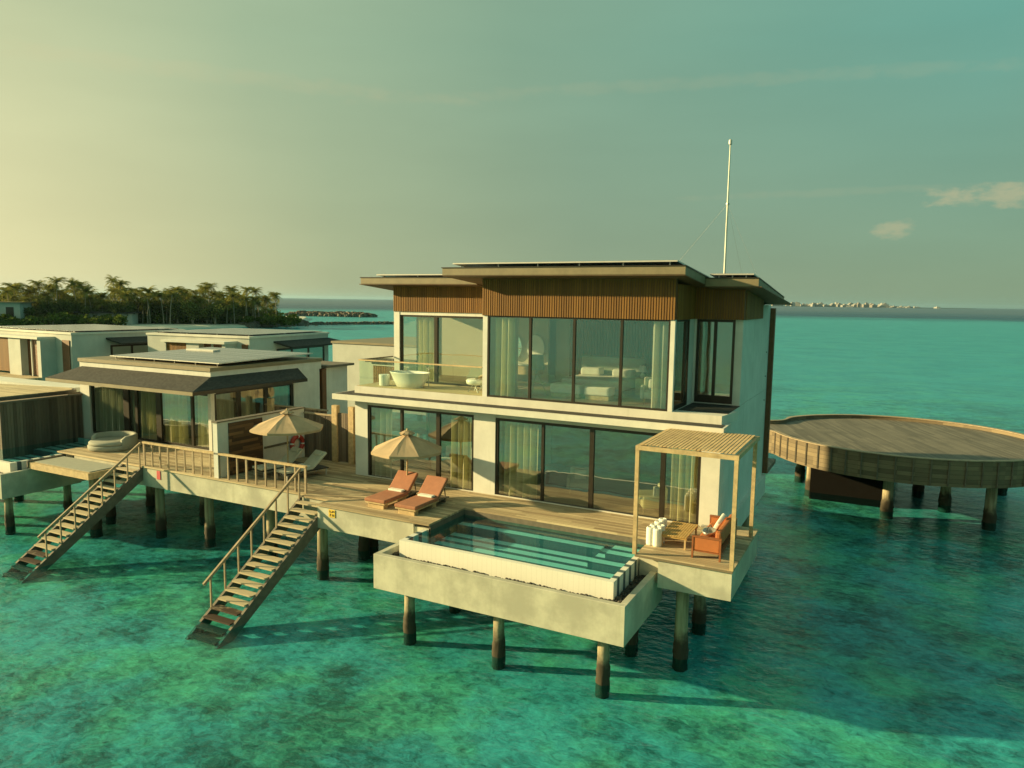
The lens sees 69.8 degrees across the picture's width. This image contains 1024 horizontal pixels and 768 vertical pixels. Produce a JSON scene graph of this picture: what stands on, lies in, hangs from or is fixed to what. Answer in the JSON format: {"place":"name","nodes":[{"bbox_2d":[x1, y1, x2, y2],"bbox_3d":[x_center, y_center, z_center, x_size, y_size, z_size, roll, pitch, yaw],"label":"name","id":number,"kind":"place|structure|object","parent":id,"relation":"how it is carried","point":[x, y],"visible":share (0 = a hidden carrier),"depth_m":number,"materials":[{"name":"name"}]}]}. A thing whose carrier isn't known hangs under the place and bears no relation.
{"place":"outdoors","nodes":[
{"label":"outdoors","id":0,"kind":"place"},
{"bbox_2d":[2,316,307,329],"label":"island ground","id":1,"kind":"structure","parent":0,"point":[196,326],"depth_m":241.47,"materials":[{"name":"beige sand"}]},
{"bbox_2d":[0,302,35,318],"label":"island house","id":2,"kind":"structure","parent":1,"relation":"on","point":[16,309],"depth_m":223.40,"materials":[{"name":"paint"}]},
{"bbox_2d":[29,312,74,324],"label":"shrub","id":3,"kind":"object","parent":1,"relation":"on","point":[56,319],"visible":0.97,"depth_m":223.03,"materials":[{"name":"green plant"}]},
{"bbox_2d":[37,300,67,313],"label":"broadleaf tree","id":4,"kind":"object","parent":1,"relation":"on","point":[49,307],"visible":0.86,"depth_m":231.84,"materials":[{"name":"green plant"}]},
{"bbox_2d":[44,276,67,299],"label":"palm tree","id":5,"kind":"object","parent":1,"relation":"on","point":[56,281],"visible":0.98,"depth_m":234.01,"materials":[{"name":"green plant"}]},
{"bbox_2d":[47,311,75,324],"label":"shrub","id":6,"kind":"object","parent":1,"relation":"on","point":[68,319],"visible":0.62,"depth_m":226.19,"materials":[{"name":"green plant"}]},
{"bbox_2d":[53,298,82,314],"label":"broadleaf tree","id":7,"kind":"object","parent":1,"relation":"on","point":[66,304],"visible":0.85,"depth_m":233.88,"materials":[{"name":"green plant"}]},
{"bbox_2d":[64,277,80,299],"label":"palm tree","id":8,"kind":"object","parent":1,"relation":"on","point":[72,283],"visible":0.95,"depth_m":235.47,"materials":[{"name":"green plant"}]},
{"bbox_2d":[74,284,94,313],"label":"palm tree","id":9,"kind":"object","parent":1,"relation":"on","point":[86,288],"visible":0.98,"depth_m":234.46,"materials":[{"name":"green plant"}]},
{"bbox_2d":[73,311,141,324],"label":"island house","id":10,"kind":"structure","parent":1,"relation":"on","point":[132,318],"depth_m":238.12,"materials":[{"name":"white paint"}]},
{"bbox_2d":[106,314,127,324],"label":"shrub","id":11,"kind":"object","parent":1,"relation":"on","point":[119,319],"visible":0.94,"depth_m":229.16,"materials":[{"name":"green plant"}]},
{"bbox_2d":[111,279,130,293],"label":"palm tree","id":12,"kind":"object","parent":1,"relation":"on","point":[121,283],"visible":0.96,"depth_m":244.09,"materials":[{"name":"green plant"}]},
{"bbox_2d":[108,300,137,316],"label":"broadleaf tree","id":13,"kind":"object","parent":1,"relation":"on","point":[122,307],"visible":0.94,"depth_m":237.60,"materials":[{"name":"green plant"}]},
{"bbox_2d":[135,299,165,318],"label":"broadleaf tree","id":14,"kind":"object","parent":1,"relation":"on","point":[156,304],"visible":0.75,"depth_m":249.07,"materials":[{"name":"green plant"}]},
{"bbox_2d":[148,313,165,323],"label":"shrub","id":15,"kind":"object","parent":1,"relation":"on","point":[158,318],"visible":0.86,"depth_m":248.30,"materials":[{"name":"green plant"}]},
{"bbox_2d":[163,290,182,323],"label":"palm tree","id":16,"kind":"object","parent":1,"relation":"on","point":[171,295],"visible":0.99,"depth_m":245.12,"materials":[{"name":"green plant"}]},
{"bbox_2d":[162,299,185,323],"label":"broadleaf tree","id":17,"kind":"object","parent":1,"relation":"on","point":[176,310],"visible":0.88,"depth_m":248.15,"materials":[{"name":"green plant"}]},
{"bbox_2d":[180,300,202,323],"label":"broadleaf tree","id":18,"kind":"object","parent":1,"relation":"on","point":[191,311],"visible":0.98,"depth_m":246.20,"materials":[{"name":"green plant"}]},
{"bbox_2d":[206,303,224,324],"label":"broadleaf tree","id":19,"kind":"object","parent":1,"relation":"on","point":[217,310],"visible":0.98,"depth_m":248.45,"materials":[{"name":"green plant"}]},
{"bbox_2d":[221,304,241,323],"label":"broadleaf tree","id":20,"kind":"object","parent":1,"relation":"on","point":[231,312],"visible":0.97,"depth_m":255.89,"materials":[{"name":"green plant"}]},
{"bbox_2d":[261,312,284,326],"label":"shrub","id":21,"kind":"object","parent":1,"relation":"on","point":[270,320],"visible":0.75,"depth_m":254.38,"materials":[{"name":"green plant"}]},
{"bbox_2d":[276,312,301,327],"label":"shrub","id":22,"kind":"object","parent":1,"relation":"on","point":[290,319],"visible":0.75,"depth_m":255.09,"materials":[{"name":"green plant"}]},
{"bbox_2d":[0,295,1023,767],"bbox_3d":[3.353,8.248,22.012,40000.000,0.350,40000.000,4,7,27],"label":"sea","id":23,"kind":"structure","parent":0,"point":[840,635],"depth_m":22.78,"materials":[{"name":"teal liquid"}]},
{"bbox_2d":[0,376,83,501],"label":"board pavilion","id":24,"kind":"structure","parent":23,"relation":"on","point":[35,414],"depth_m":37.02,"materials":[{"name":"wood"}]},
{"bbox_2d":[1,442,142,582],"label":"water stairs","id":25,"kind":"structure","parent":23,"relation":"on","point":[115,498],"depth_m":29.28,"materials":[{"name":"brown wood"}]},
{"bbox_2d":[27,455,118,537],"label":"swim platform","id":26,"kind":"structure","parent":23,"relation":"on","point":[92,472],"depth_m":31.98,"materials":[{"name":"wood"}]},
{"bbox_2d":[0,324,185,384],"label":"entrance villa","id":27,"kind":"object","parent":23,"relation":"on","point":[38,352],"visible":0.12,"depth_m":65.52,"materials":[{"name":"white paint"}]},
{"bbox_2d":[27,339,38,375],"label":"door","id":28,"kind":"structure","parent":27,"relation":"in","point":[34,341],"depth_m":65.28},
{"bbox_2d":[45,348,353,479],"bbox_3d":[-16.080,2.966,39.982,10.950,9.420,11.790,4,7,27],"label":"single storey villa","id":29,"kind":"object","parent":23,"relation":"on","point":[312,382],"visible":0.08,"depth_m":36.75,"materials":[{"name":"white paint"}]},
{"bbox_2d":[95,386,123,431],"bbox_3d":[-20.712,1.297,38.002,2.200,2.630,0.379,4,7,27],"label":"curtain","id":30,"kind":"object","parent":29,"relation":"hanging from","point":[109,410],"visible":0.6,"depth_m":38.01,"materials":[{"name":"fabric"}]},
{"bbox_2d":[141,391,156,439],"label":"curtain","id":31,"kind":"object","parent":29,"relation":"hanging from","point":[148,415],"visible":0.66,"depth_m":36.62,"materials":[{"name":"beige fabric"}]},
{"bbox_2d":[91,386,208,449],"bbox_3d":[-18.038,1.514,36.460,8.840,2.669,0.120,4,7,27],"label":"window","id":32,"kind":"structure","parent":29,"relation":"in","point":[126,393],"depth_m":36.56,"materials":[{"name":"brown metal"}]},
{"bbox_2d":[164,393,188,443],"bbox_3d":[-16.359,1.611,35.773,1.400,2.630,0.363,4,7,27],"label":"curtain","id":33,"kind":"object","parent":29,"relation":"hanging from","point":[176,421],"visible":0.77,"depth_m":35.70,"materials":[{"name":"beige fabric"}]},
{"bbox_2d":[198,395,208,446],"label":"curtain","id":34,"kind":"object","parent":29,"relation":"hanging from","point":[203,432],"visible":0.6,"depth_m":34.84,"materials":[{"name":"beige fabric"}]},
{"bbox_2d":[110,347,312,365],"bbox_3d":[-15.930,-1.515,39.237,8.060,0.285,6.330,4,7,27],"label":"solar panel","id":35,"kind":"object","parent":29,"relation":"on","point":[227,355],"visible":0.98,"depth_m":38.50,"materials":[{"name":"black glass"}]},
{"bbox_2d":[216,393,233,419],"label":"curtain","id":36,"kind":"object","parent":29,"relation":"hanging from","point":[224,406],"visible":0.35,"depth_m":35.20,"materials":[{"name":"beige fabric"}]},
{"bbox_2d":[241,390,255,415],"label":"curtain","id":37,"kind":"object","parent":29,"relation":"hanging from","point":[248,406],"visible":0.29,"depth_m":36.48,"materials":[{"name":"beige fabric"}]},
{"bbox_2d":[214,383,292,420],"bbox_3d":[-12.828,1.509,36.710,0.120,2.769,5.120,4,7,27],"label":"window","id":38,"kind":"structure","parent":29,"relation":"in","point":[265,389],"depth_m":36.22,"materials":[{"name":"brown metal"}]},
{"bbox_2d":[268,386,287,405],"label":"curtain","id":39,"kind":"object","parent":29,"relation":"hanging from","point":[279,394],"visible":0.16,"depth_m":38.28,"materials":[{"name":"fabric"}]},
{"bbox_2d":[146,328,337,360],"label":"entrance villa","id":40,"kind":"object","parent":23,"relation":"on","point":[316,343],"visible":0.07,"depth_m":64.57,"materials":[{"name":"white paint"}]},
{"bbox_2d":[277,346,324,360],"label":"window","id":41,"kind":"structure","parent":40,"relation":"in","point":[291,349],"depth_m":68.38,"materials":[{"name":"brown metal"}]},
{"bbox_2d":[185,468,319,648],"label":"water stairs","id":42,"kind":"structure","parent":23,"relation":"on","point":[265,547],"depth_m":24.42,"materials":[{"name":"brown wood"}]},
{"bbox_2d":[235,320,317,327],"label":"rock breakwater","id":43,"kind":"object","parent":23,"relation":"on","point":[255,324],"visible":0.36,"depth_m":258.30,"materials":[{"name":"grey stone"}]},
{"bbox_2d":[309,321,393,324],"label":"rock breakwater","id":44,"kind":"object","parent":23,"relation":"on","point":[354,323],"visible":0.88,"depth_m":300.15,"materials":[{"name":"grey stone"}]},
{"bbox_2d":[331,336,425,438],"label":"plain villa","id":45,"kind":"object","parent":23,"relation":"on","point":[359,372],"visible":0.16,"depth_m":52.30,"materials":[{"name":"white paint"}]},
{"bbox_2d":[373,365,406,382],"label":"slat door","id":46,"kind":"structure","parent":45,"relation":"in","point":[377,370],"depth_m":49.93,"materials":[{"name":"brown wood"}]},
{"bbox_2d":[57,440,758,672],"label":"timber terrace","id":47,"kind":"structure","parent":23,"relation":"on","point":[343,490],"depth_m":25.46,"materials":[{"name":"wood"}]},
{"bbox_2d":[87,431,137,451],"bbox_3d":[-18.885,2.709,34.727,2.132,0.648,2.115,4,7,27],"label":"round daybed","id":48,"kind":"object","parent":47,"relation":"on","point":[111,441],"visible":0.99,"depth_m":34.31,"materials":[{"name":"white fabric"}]},
{"bbox_2d":[142,441,306,492],"bbox_3d":[-11.651,3.244,29.216,9.150,1.029,0.110,4,7,27],"label":"terrace railing","id":49,"kind":"object","parent":47,"relation":"on","point":[265,461],"visible":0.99,"depth_m":28.98,"materials":[{"name":"brown wood"}]},
{"bbox_2d":[211,407,304,477],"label":"dividing wall","id":50,"kind":"structure","parent":47,"relation":"on","point":[234,436],"depth_m":30.27,"materials":[{"name":"white paint"}]},
{"bbox_2d":[228,417,262,474],"bbox_3d":[-10.983,2.553,30.340,0.058,2.130,1.760,4,7,27],"label":"door","id":51,"kind":"structure","parent":50,"relation":"in","point":[241,442],"depth_m":30.19,"materials":[{"name":"brown wood"}]},
{"bbox_2d":[290,435,304,448],"bbox_3d":[-9.601,2.667,32.849,0.200,0.859,0.859,4,7,27],"label":"life ring","id":52,"kind":"object","parent":50,"relation":"attached to","point":[301,438],"visible":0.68,"depth_m":32.82,"materials":[{"name":"red plastic"}]},
{"bbox_2d":[252,446,303,477],"bbox_3d":[-9.586,3.192,30.212,0.800,0.970,2.000,6,9,41],"label":"cream lounger","id":53,"kind":"object","parent":47,"relation":"on","point":[294,453],"visible":0.62,"depth_m":30.34,"materials":[{"name":"fabric"}]},
{"bbox_2d":[249,408,322,476],"bbox_3d":[-9.096,2.349,29.754,2.729,2.759,2.729,5,8,36],"label":"parasol","id":54,"kind":"object","parent":47,"relation":"on","point":[287,424],"visible":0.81,"depth_m":29.00,"materials":[{"name":"fabric"}]},
{"bbox_2d":[276,450,328,481],"bbox_3d":[-8.477,3.272,29.641,0.800,0.970,2.000,6,9,41],"label":"cream lounger","id":55,"kind":"object","parent":47,"relation":"on","point":[315,458],"visible":0.73,"depth_m":29.83,"materials":[{"name":"fabric"}]},
{"bbox_2d":[303,412,331,460],"bbox_3d":[-8.645,2.336,32.910,1.700,2.070,0.130,4,7,27],"label":"timber fence","id":56,"kind":"object","parent":47,"relation":"on","point":[321,440],"visible":0.84,"depth_m":32.81,"materials":[{"name":"brown wood"}]},
{"bbox_2d":[331,405,355,464],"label":"timber gate","id":57,"kind":"structure","parent":47,"relation":"on","point":[343,437],"depth_m":32.16,"materials":[{"name":"brown wood"}]},
{"bbox_2d":[365,470,418,509],"bbox_3d":[-4.247,3.746,26.210,0.860,0.918,2.150,4,7,27],"label":"sun lounger","id":58,"kind":"object","parent":47,"relation":"on","point":[385,498],"visible":0.87,"depth_m":26.27,"materials":[{"name":"fabric"}]},
{"bbox_2d":[371,428,441,497],"bbox_3d":[-3.825,2.869,26.798,2.479,2.539,2.479,0,6,-3],"label":"parasol","id":59,"kind":"object","parent":47,"relation":"on","point":[407,445],"visible":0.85,"depth_m":26.12,"materials":[{"name":"fabric"}]},
{"bbox_2d":[394,475,448,515],"bbox_3d":[-3.095,3.842,25.506,0.860,0.918,2.150,4,7,27],"label":"sun lounger","id":60,"kind":"object","parent":47,"relation":"on","point":[431,485],"visible":0.85,"depth_m":25.57,"materials":[{"name":"fabric"}]},
{"bbox_2d":[646,526,654,545],"bbox_3d":[4.154,4.535,21.973,0.270,0.535,0.266,4,7,27],"label":"towel roll","id":61,"kind":"object","parent":47,"relation":"on","point":[649,535],"visible":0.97,"depth_m":21.87,"materials":[{"name":"white fabric"}]},
{"bbox_2d":[652,527,661,546],"bbox_3d":[4.322,4.553,21.842,0.270,0.535,0.266,4,7,27],"label":"towel roll","id":62,"kind":"object","parent":47,"relation":"on","point":[657,536],"visible":1,"depth_m":21.73,"materials":[{"name":"white fabric"}]},
{"bbox_2d":[661,521,697,549],"bbox_3d":[5.074,4.589,22.269,0.790,0.388,1.480,4,7,27],"label":"coffee table","id":63,"kind":"object","parent":47,"relation":"on","point":[679,530],"visible":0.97,"depth_m":22.10,"materials":[{"name":"brown wood"}]},
{"bbox_2d":[632,428,759,571],"bbox_3d":[5.525,3.225,21.816,2.850,3.212,3.420,4,7,27],"label":"pergola","id":64,"kind":"object","parent":47,"relation":"on","point":[680,439],"visible":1,"depth_m":20.93,"materials":[{"name":"beige wood"}]},
{"bbox_2d":[691,514,736,561],"bbox_3d":[6.015,4.457,21.725,0.820,0.798,2.370,4,7,27],"label":"outdoor sofa","id":65,"kind":"object","parent":47,"relation":"on","point":[717,542],"visible":0.68,"depth_m":20.82,"materials":[{"name":"orange fabric"}]},
{"bbox_2d":[702,525,715,535],"bbox_3d":[5.775,4.284,21.520,0.400,0.275,0.676,4,7,27],"label":"serving basket","id":66,"kind":"object","parent":65,"relation":"on","point":[709,531],"visible":0.99,"depth_m":21.61,"materials":[{"name":"white ceramic"}]},
{"bbox_2d":[332,265,792,555],"bbox_3d":[1.810,2.202,30.608,17.060,13.550,9.960,4,7,27],"label":"two storey villa","id":67,"kind":"object","parent":23,"relation":"on","point":[721,341],"visible":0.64,"depth_m":27.30,"materials":[{"name":"white paint"}]},
{"bbox_2d":[375,408,391,477],"bbox_3d":[-5.196,2.319,29.753,1.000,2.890,0.366,4,7,27],"label":"curtain","id":68,"kind":"object","parent":67,"relation":"hanging from","point":[383,429],"visible":0.81,"depth_m":29.72,"materials":[{"name":"white fabric"}]},
{"bbox_2d":[379,374,389,385],"bbox_3d":[-5.261,-0.170,30.262,0.450,0.460,0.450,4,7,27],"label":"stool","id":69,"kind":"object","parent":67,"relation":"on","point":[384,379],"visible":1,"depth_m":30.09,"materials":[{"name":"white ceramic"}]},
{"bbox_2d":[390,366,429,387],"bbox_3d":[-4.147,-0.291,29.782,1.818,0.840,1.159,2,7,12],"label":"bathtub","id":70,"kind":"object","parent":67,"relation":"on","point":[408,379],"visible":1,"depth_m":29.40,"materials":[{"name":"white ceramic"}]},
{"bbox_2d":[376,274,443,276],"bbox_3d":[-3.024,-4.516,32.358,4.060,0.490,4.230,4,7,27],"label":"solar panel","id":71,"kind":"object","parent":67,"relation":"on","point":[411,275],"visible":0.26,"depth_m":30.80,"materials":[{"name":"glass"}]},
{"bbox_2d":[358,356,481,367],"bbox_3d":[-3.174,-0.397,29.687,5.800,1.080,2.290,4,7,27],"label":"balcony railing","id":72,"kind":"object","parent":67,"relation":"on","point":[366,359],"visible":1,"depth_m":28.80,"materials":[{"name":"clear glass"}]},
{"bbox_2d":[368,405,473,490],"bbox_3d":[-3.614,2.475,28.776,4.980,2.985,0.120,4,7,27],"label":"window","id":73,"kind":"structure","parent":67,"relation":"in","point":[438,414],"depth_m":28.65,"materials":[{"name":"clear glass"}]},
{"bbox_2d":[417,317,433,381],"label":"curtain","id":74,"kind":"object","parent":67,"relation":"hanging from","point":[425,339],"visible":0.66,"depth_m":31.48,"materials":[{"name":"beige fabric"}]},
{"bbox_2d":[400,315,482,386],"bbox_3d":[-2.401,-1.383,30.625,5.430,2.890,0.120,4,7,27],"label":"window","id":75,"kind":"structure","parent":67,"relation":"in","point":[436,318],"depth_m":31.02,"materials":[{"name":"brown metal"}]},
{"bbox_2d":[431,445,471,477],"bbox_3d":[-1.932,3.230,30.641,2.500,0.987,1.500,4,7,27],"label":"white sofa","id":76,"kind":"object","parent":67,"relation":"on","point":[446,464],"visible":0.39,"depth_m":30.47,"materials":[{"name":"fabric"}]},
{"bbox_2d":[450,415,471,488],"bbox_3d":[-1.940,2.557,28.065,0.950,2.890,0.334,4,7,27],"label":"curtain","id":77,"kind":"object","parent":67,"relation":"hanging from","point":[461,430],"visible":0.93,"depth_m":28.07,"materials":[{"name":"beige fabric"}]},
{"bbox_2d":[466,375,481,392],"bbox_3d":[-1.310,-0.083,28.493,0.999,0.814,0.722,4,7,27],"label":"wire chair","id":78,"kind":"object","parent":67,"relation":"on","point":[474,381],"visible":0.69,"depth_m":28.27,"materials":[{"name":"white metal"}]},
{"bbox_2d":[495,317,514,396],"bbox_3d":[-0.278,-1.016,27.069,0.750,2.960,0.345,4,7,27],"label":"curtain","id":79,"kind":"object","parent":67,"relation":"hanging from","point":[505,359],"visible":0.92,"depth_m":27.04,"materials":[{"name":"beige fabric"}]},
{"bbox_2d":[504,421,538,498],"bbox_3d":[0.349,2.731,26.904,1.397,2.870,0.345,4,7,25],"label":"curtain","id":80,"kind":"object","parent":67,"relation":"hanging from","point":[520,458],"visible":0.91,"depth_m":26.90,"materials":[{"name":"beige fabric"}]},
{"bbox_2d":[518,362,542,375],"bbox_3d":[0.122,-0.702,32.439,2.500,0.460,0.800,4,7,27],"label":"vanity unit","id":81,"kind":"object","parent":67,"relation":"attached to","point":[522,368],"visible":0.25,"depth_m":31.86,"materials":[{"name":"white ceramic"}]},
{"bbox_2d":[527,335,544,354],"bbox_3d":[1.048,-1.593,32.252,0.840,1.134,0.070,4,7,27],"label":"wall mirror","id":82,"kind":"object","parent":67,"relation":"attached to","point":[538,345],"depth_m":32.17,"materials":[{"name":"silver"}]},
{"bbox_2d":[531,354,546,394],"bbox_3d":[0.941,-0.350,27.955,0.751,1.508,0.733,4,7,27],"label":"floor lamp","id":83,"kind":"object","parent":67,"relation":"on","point":[537,361],"visible":0.8,"depth_m":27.75,"materials":[{"name":"fabric"}]},
{"bbox_2d":[550,382,584,398],"bbox_3d":[2.075,0.230,27.383,1.200,0.500,0.600,4,7,27],"label":"bed bench","id":84,"kind":"object","parent":67,"relation":"on","point":[560,389],"visible":0.91,"depth_m":27.16,"materials":[{"name":"white fabric"}]},
{"bbox_2d":[487,315,670,410],"bbox_3d":[2.140,-0.816,25.653,6.820,3.010,0.100,4,7,27],"label":"window","id":85,"kind":"structure","parent":67,"relation":"in","point":[572,401],"depth_m":25.59,"materials":[{"name":"brown metal"}]},
{"bbox_2d":[566,466,594,493],"bbox_3d":[2.613,3.658,27.847,1.040,0.900,0.880,2,7,7],"label":"armchair","id":86,"kind":"object","parent":67,"relation":"on","point":[577,477],"visible":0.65,"depth_m":27.87,"materials":[{"name":"white fabric"}]},
{"bbox_2d":[453,260,710,277],"bbox_3d":[2.820,-4.093,27.512,8.310,0.677,5.680,4,7,27],"label":"solar panel","id":87,"kind":"object","parent":67,"relation":"on","point":[588,263],"visible":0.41,"depth_m":25.02,"materials":[{"name":"black glass"}]},
{"bbox_2d":[495,418,701,524],"bbox_3d":[2.763,2.946,25.499,7.550,2.965,0.120,4,7,27],"label":"window","id":88,"kind":"structure","parent":67,"relation":"in","point":[592,429],"depth_m":25.46,"materials":[{"name":"brown metal"}]},
{"bbox_2d":[584,385,614,400],"bbox_3d":[3.196,0.323,26.837,1.000,0.470,0.650,4,7,27],"label":"pouf","id":89,"kind":"object","parent":67,"relation":"on","point":[597,392],"visible":1,"depth_m":26.59,"materials":[{"name":"white fabric"}]},
{"bbox_2d":[562,356,644,396],"bbox_3d":[3.595,-0.352,29.163,2.700,1.300,2.450,4,7,27],"label":"bed","id":90,"kind":"object","parent":67,"relation":"on","point":[600,370],"visible":0.73,"depth_m":29.51,"materials":[{"name":"white fabric"}]},
{"bbox_2d":[640,377,651,404],"bbox_3d":[5.059,0.242,25.871,1.040,0.900,0.880,2,7,12],"label":"armchair","id":91,"kind":"object","parent":67,"relation":"on","point":[645,390],"visible":0.4,"depth_m":25.75,"materials":[{"name":"white fabric"}]},
{"bbox_2d":[638,483,667,513],"bbox_3d":[4.871,3.956,25.491,0.880,0.900,1.040,1,6,-3],"label":"armchair","id":92,"kind":"object","parent":67,"relation":"on","point":[648,499],"visible":0.66,"depth_m":25.08,"materials":[{"name":"beige fabric"}]},
{"bbox_2d":[651,321,668,408],"bbox_3d":[4.938,-0.643,24.426,0.521,2.960,0.283,1,6,6],"label":"curtain","id":93,"kind":"object","parent":67,"relation":"hanging from","point":[659,362],"visible":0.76,"depth_m":24.40,"materials":[{"name":"white fabric"}]},
{"bbox_2d":[673,319,689,410],"bbox_3d":[5.731,-0.685,24.943,0.080,3.010,1.770,4,7,27],"label":"window","id":94,"kind":"structure","parent":67,"relation":"in","point":[683,326],"depth_m":25.04,"materials":[{"name":"clear glass"}]},
{"bbox_2d":[670,441,698,522],"bbox_3d":[5.688,3.117,24.155,0.970,2.870,0.372,4,7,27],"label":"curtain","id":95,"kind":"object","parent":67,"relation":"hanging from","point":[684,476],"visible":0.75,"depth_m":24.20,"materials":[{"name":"beige fabric"}]},
{"bbox_2d":[694,319,735,403],"bbox_3d":[7.186,-0.803,26.013,1.330,2.955,0.120,4,7,27],"label":"window","id":96,"kind":"structure","parent":67,"relation":"in","point":[712,398],"depth_m":26.00,"materials":[{"name":"brown metal"}]},
{"bbox_2d":[679,139,756,274],"bbox_3d":[7.686,-6.521,29.012,4.082,6.168,2.646,1,6,3],"label":"antenna mast","id":97,"kind":"object","parent":67,"relation":"on","point":[727,204],"visible":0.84,"depth_m":29.04,"materials":[{"name":"metal"}]},
{"bbox_2d":[710,273,757,277],"bbox_3d":[8.383,-3.684,26.721,1.460,0.515,4.030,4,7,27],"label":"solar panel","id":98,"kind":"object","parent":67,"relation":"on","point":[735,275],"visible":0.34,"depth_m":25.04,"materials":[{"name":"black glass"}]},
{"bbox_2d":[392,418,775,472],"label":"boardwalk","id":99,"kind":"structure","parent":23,"relation":"on","point":[418,427],"depth_m":41.77,"materials":[{"name":"wood"}]},
{"bbox_2d":[264,403,327,413],"bbox_3d":[-10.641,2.046,36.163,4.050,1.880,0.130,4,7,27],"label":"timber fence","id":100,"kind":"object","parent":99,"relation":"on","point":[281,407],"visible":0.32,"depth_m":36.05,"materials":[{"name":"brown wood"}]},
{"bbox_2d":[769,414,1023,530],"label":"round jetty","id":101,"kind":"object","parent":23,"relation":"on","point":[864,460],"visible":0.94,"depth_m":38.27,"materials":[{"name":"wood"}]},
{"bbox_2d":[0,0,1023,308],"label":"sky","id":102,"kind":"structure","parent":0,"point":[291,148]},
{"bbox_2d":[635,365,646,394],"bbox_3d":[5.023,-0.148,28.298,0.450,1.130,0.400,4,7,27],"label":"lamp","id":103,"kind":"object","parent":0,"point":[639,381],"visible":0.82,"depth_m":28.18,"materials":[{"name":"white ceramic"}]},
{"label":"sea water","id":104,"kind":"structure","parent":0,"visible":0},
{"bbox_2d":[0,437,90,534],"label":"plunge pool","id":105,"kind":"structure","parent":104,"relation":"in","point":[18,477],"depth_m":32.77,"materials":[{"name":"concrete"}]},
{"bbox_2d":[284,310,377,317],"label":"rock breakwater","id":106,"kind":"object","parent":104,"relation":"in","point":[331,314],"visible":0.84,"depth_m":427.63,"materials":[{"name":"grey stone"}]},
{"bbox_2d":[374,517,661,698],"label":"plunge pool","id":107,"kind":"structure","parent":104,"relation":"in","point":[605,594],"depth_m":21.18,"materials":[{"name":"concrete"}]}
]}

